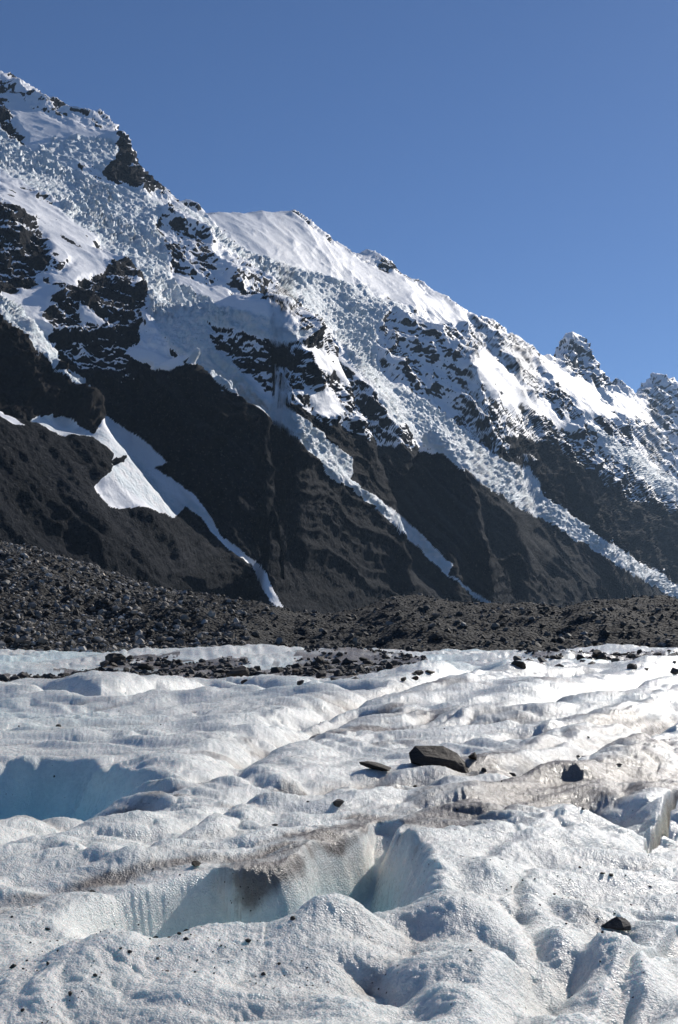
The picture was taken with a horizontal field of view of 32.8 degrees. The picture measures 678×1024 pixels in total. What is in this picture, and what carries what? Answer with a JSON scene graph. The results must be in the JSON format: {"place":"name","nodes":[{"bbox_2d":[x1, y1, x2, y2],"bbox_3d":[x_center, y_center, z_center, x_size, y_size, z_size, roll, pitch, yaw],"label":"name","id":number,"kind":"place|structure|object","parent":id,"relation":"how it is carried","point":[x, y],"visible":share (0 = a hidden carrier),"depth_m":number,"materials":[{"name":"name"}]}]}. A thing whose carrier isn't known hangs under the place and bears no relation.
{"place":"outdoors","nodes":[
{"label":"outdoors","id":0,"kind":"place"},
{"bbox_2d":[0,644,677,1023],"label":"glacier","id":1,"kind":"object","parent":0,"point":[216,778],"visible":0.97,"depth_m":15.50,"materials":[{"name":"white ice"}]},
{"bbox_2d":[17,672,29,677],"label":"boulder","id":2,"kind":"object","parent":1,"relation":"on","point":[22,674],"visible":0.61,"depth_m":65.11,"materials":[{"name":"grey stone"}]},
{"bbox_2d":[100,660,108,666],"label":"boulder","id":3,"kind":"object","parent":1,"relation":"on","point":[105,663],"visible":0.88,"depth_m":77.74,"materials":[{"name":"grey stone"}]},
{"bbox_2d":[105,653,125,664],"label":"boulder","id":4,"kind":"object","parent":1,"relation":"on","point":[112,657],"visible":0.71,"depth_m":79.52,"materials":[{"name":"grey stone"}]},
{"bbox_2d":[137,663,153,669],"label":"boulder","id":5,"kind":"object","parent":1,"relation":"on","point":[141,666],"visible":0.87,"depth_m":76.61,"materials":[{"name":"grey stone"}]},
{"bbox_2d":[191,861,200,866],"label":"boulder","id":6,"kind":"object","parent":1,"relation":"on","point":[195,863],"visible":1,"depth_m":13.66,"materials":[{"name":"stone"}]},
{"bbox_2d":[213,669,224,672],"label":"boulder","id":7,"kind":"object","parent":1,"relation":"on","point":[220,671],"visible":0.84,"depth_m":66.20,"materials":[{"name":"grey stone"}]},
{"bbox_2d":[226,666,248,676],"bbox_3d":[-5.204,8.566,60.030,1.016,1.046,1.034,5,-8,-42],"label":"boulder","id":8,"kind":"object","parent":1,"relation":"on","point":[240,671],"visible":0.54,"depth_m":59.86,"materials":[{"name":"grey stone"}]},
{"bbox_2d":[291,663,302,668],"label":"boulder","id":9,"kind":"object","parent":1,"relation":"on","point":[296,665],"visible":0.56,"depth_m":76.75,"materials":[{"name":"grey stone"}]},
{"bbox_2d":[315,656,323,662],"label":"boulder","id":10,"kind":"object","parent":1,"relation":"on","point":[319,659],"visible":0.61,"depth_m":80.62,"materials":[{"name":"grey stone"}]},
{"bbox_2d":[316,670,326,677],"bbox_3d":[-0.914,8.372,59.057,0.593,0.462,0.615,-11,2,3],"label":"boulder","id":11,"kind":"object","parent":1,"relation":"on","point":[321,673],"visible":0.86,"depth_m":58.87,"materials":[{"name":"grey stone"}]},
{"bbox_2d":[332,658,340,663],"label":"boulder","id":12,"kind":"object","parent":1,"relation":"on","point":[335,660],"visible":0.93,"depth_m":80.65,"materials":[{"name":"grey stone"}]},
{"bbox_2d":[333,799,343,806],"bbox_3d":[-0.016,4.756,18.753,0.195,0.152,0.202,3,-6,-28],"label":"boulder","id":13,"kind":"object","parent":1,"relation":"on","point":[338,802],"visible":1,"depth_m":18.68,"materials":[{"name":"grey stone"}]},
{"bbox_2d":[0,643,677,681],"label":"debris","id":14,"kind":"object","parent":1,"relation":"on","point":[316,666],"visible":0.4,"depth_m":74.46,"materials":[{"name":"stone"}]},
{"bbox_2d":[3,680,677,1023],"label":"grit","id":15,"kind":"object","parent":1,"relation":"on","point":[130,951],"visible":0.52,"depth_m":9.98,"materials":[{"name":"stone"}]},
{"bbox_2d":[342,658,352,663],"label":"boulder","id":16,"kind":"object","parent":1,"relation":"on","point":[347,660],"visible":0.75,"depth_m":79.30,"materials":[{"name":"grey stone"}]},
{"bbox_2d":[364,660,372,664],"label":"boulder","id":17,"kind":"object","parent":1,"relation":"on","point":[368,662],"visible":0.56,"depth_m":78.14,"materials":[{"name":"grey stone"}]},
{"bbox_2d":[359,761,390,770],"bbox_3d":[0.720,5.114,23.107,0.665,0.151,0.418,11,-3,1],"label":"boulder","id":18,"kind":"object","parent":1,"relation":"on","point":[375,765],"visible":1,"depth_m":23.00,"materials":[{"name":"grey stone"}]},
{"bbox_2d":[414,670,423,674],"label":"boulder","id":19,"kind":"object","parent":1,"relation":"on","point":[419,672],"visible":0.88,"depth_m":52.16,"materials":[{"name":"grey stone"}]},
{"bbox_2d":[409,746,468,772],"bbox_3d":[2.096,5.120,23.868,1.313,0.539,1.002,0,-6,0],"label":"boulder","id":20,"kind":"object","parent":1,"relation":"on","point":[443,756],"visible":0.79,"depth_m":23.54,"materials":[{"name":"grey stone"}]},
{"bbox_2d":[468,752,476,759],"bbox_3d":[2.781,5.099,23.944,0.188,0.193,0.186,-1,-6,8],"label":"boulder","id":21,"kind":"object","parent":1,"relation":"on","point":[473,756],"visible":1,"depth_m":23.92,"materials":[{"name":"grey stone"}]},
{"bbox_2d":[513,655,521,659],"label":"boulder","id":22,"kind":"object","parent":1,"relation":"on","point":[515,657],"visible":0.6,"depth_m":68.49,"materials":[{"name":"grey stone"}]},
{"bbox_2d":[511,660,525,668],"bbox_3d":[8.693,7.404,55.629,0.648,0.390,0.832,3,-12,27],"label":"boulder","id":23,"kind":"object","parent":1,"relation":"on","point":[521,664],"visible":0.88,"depth_m":55.41,"materials":[{"name":"grey stone"}]},
{"bbox_2d":[537,657,546,662],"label":"boulder","id":24,"kind":"object","parent":1,"relation":"on","point":[540,659],"visible":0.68,"depth_m":69.30,"materials":[{"name":"grey stone"}]},
{"bbox_2d":[550,655,561,658],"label":"boulder","id":25,"kind":"object","parent":1,"relation":"on","point":[555,657],"visible":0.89,"depth_m":77.10,"materials":[{"name":"black stone"}]},
{"bbox_2d":[576,654,584,659],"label":"boulder","id":26,"kind":"object","parent":1,"relation":"on","point":[578,657],"visible":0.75,"depth_m":75.03,"materials":[{"name":"black stone"}]},
{"bbox_2d":[592,649,601,656],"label":"boulder","id":27,"kind":"object","parent":1,"relation":"on","point":[596,652],"visible":0.72,"depth_m":84.77,"materials":[{"name":"black stone"}]},
{"bbox_2d":[596,654,606,659],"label":"boulder","id":28,"kind":"object","parent":1,"relation":"on","point":[602,656],"visible":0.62,"depth_m":77.49,"materials":[{"name":"black stone"}]},
{"bbox_2d":[601,916,630,930],"bbox_3d":[2.769,4.140,11.570,0.340,0.145,0.222,-3,-6,26],"label":"boulder","id":29,"kind":"object","parent":1,"relation":"on","point":[619,923],"visible":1,"depth_m":11.49,"materials":[{"name":"grey stone"}]},
{"bbox_2d":[611,658,620,661],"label":"boulder","id":30,"kind":"object","parent":1,"relation":"on","point":[614,659],"visible":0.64,"depth_m":75.34,"materials":[{"name":"grey stone"}]},
{"bbox_2d":[627,663,635,669],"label":"boulder","id":31,"kind":"object","parent":1,"relation":"on","point":[631,666],"visible":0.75,"depth_m":55.78,"materials":[{"name":"grey stone"}]},
{"bbox_2d":[670,667,677,674],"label":"boulder","id":32,"kind":"object","parent":1,"relation":"on","point":[674,670],"visible":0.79,"depth_m":59.54,"materials":[{"name":"grey stone"}]},
{"bbox_2d":[0,71,677,613],"bbox_3d":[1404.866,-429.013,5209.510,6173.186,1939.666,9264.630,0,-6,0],"label":"mountain","id":33,"kind":"structure","parent":0,"point":[292,515],"depth_m":1514.25,"materials":[{"name":"black stone"}]},
{"bbox_2d":[0,411,24,424],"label":"snow patch","id":34,"kind":"object","parent":33,"relation":"on","point":[13,420],"visible":0.94,"depth_m":924.55,"materials":[{"name":"white snow"}]},
{"bbox_2d":[0,294,90,386],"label":"hanging glacier","id":35,"kind":"object","parent":33,"relation":"attached to","point":[13,313],"visible":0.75,"depth_m":1079.95,"materials":[{"name":"white ice"}]},
{"bbox_2d":[32,412,283,606],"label":"snow cone","id":36,"kind":"object","parent":33,"relation":"on","point":[135,476],"visible":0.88,"depth_m":1080.11,"materials":[{"name":"white snow"}]},
{"bbox_2d":[0,128,322,364],"bbox_3d":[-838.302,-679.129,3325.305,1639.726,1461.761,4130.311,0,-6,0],"label":"icefall","id":37,"kind":"object","parent":33,"relation":"on","point":[120,220],"visible":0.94,"depth_m":1785.94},
{"bbox_2d":[196,350,493,602],"bbox_3d":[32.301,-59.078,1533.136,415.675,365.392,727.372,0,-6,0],"label":"glacier tongue","id":38,"kind":"object","parent":33,"relation":"on","point":[221,367],"visible":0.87,"depth_m":1331.55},
{"bbox_2d":[165,202,677,597],"bbox_3d":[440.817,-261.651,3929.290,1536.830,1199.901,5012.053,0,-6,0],"label":"icefall","id":39,"kind":"object","parent":33,"relation":"on","point":[352,315],"visible":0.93,"depth_m":2338.29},
{"bbox_2d":[588,422,677,503],"bbox_3d":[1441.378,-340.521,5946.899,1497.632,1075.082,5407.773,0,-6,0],"label":"glacier tongue","id":40,"kind":"object","parent":33,"relation":"on","point":[660,481],"visible":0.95,"depth_m":3582.16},
{"bbox_2d":[0,541,677,651],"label":"moraine","id":41,"kind":"structure","parent":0,"point":[408,631],"depth_m":159.60,"materials":[{"name":"grey gravel"}]},
{"bbox_2d":[1,580,9,584],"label":"boulder","id":42,"kind":"object","parent":41,"relation":"on","point":[5,582],"visible":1,"depth_m":156.98,"materials":[{"name":"grey stone"}]},
{"bbox_2d":[62,606,69,611],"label":"boulder","id":43,"kind":"object","parent":41,"relation":"on","point":[66,608],"visible":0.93,"depth_m":149.73,"materials":[{"name":"grey stone"}]},
{"bbox_2d":[132,606,140,611],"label":"boulder","id":44,"kind":"object","parent":41,"relation":"on","point":[137,608],"visible":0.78,"depth_m":156.57,"materials":[{"name":"grey stone"}]},
{"bbox_2d":[250,632,258,637],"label":"boulder","id":45,"kind":"object","parent":41,"relation":"on","point":[254,634],"visible":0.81,"depth_m":155.32,"materials":[{"name":"grey stone"}]},
{"bbox_2d":[0,540,677,652],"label":"moraine rubble","id":46,"kind":"object","parent":41,"relation":"on","point":[101,644],"visible":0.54,"depth_m":157.00,"materials":[{"name":"stone"}]},
{"bbox_2d":[0,0,677,392],"label":"sky","id":47,"kind":"structure","parent":0,"point":[516,160],"materials":[{"name":"blue"}]}
]}

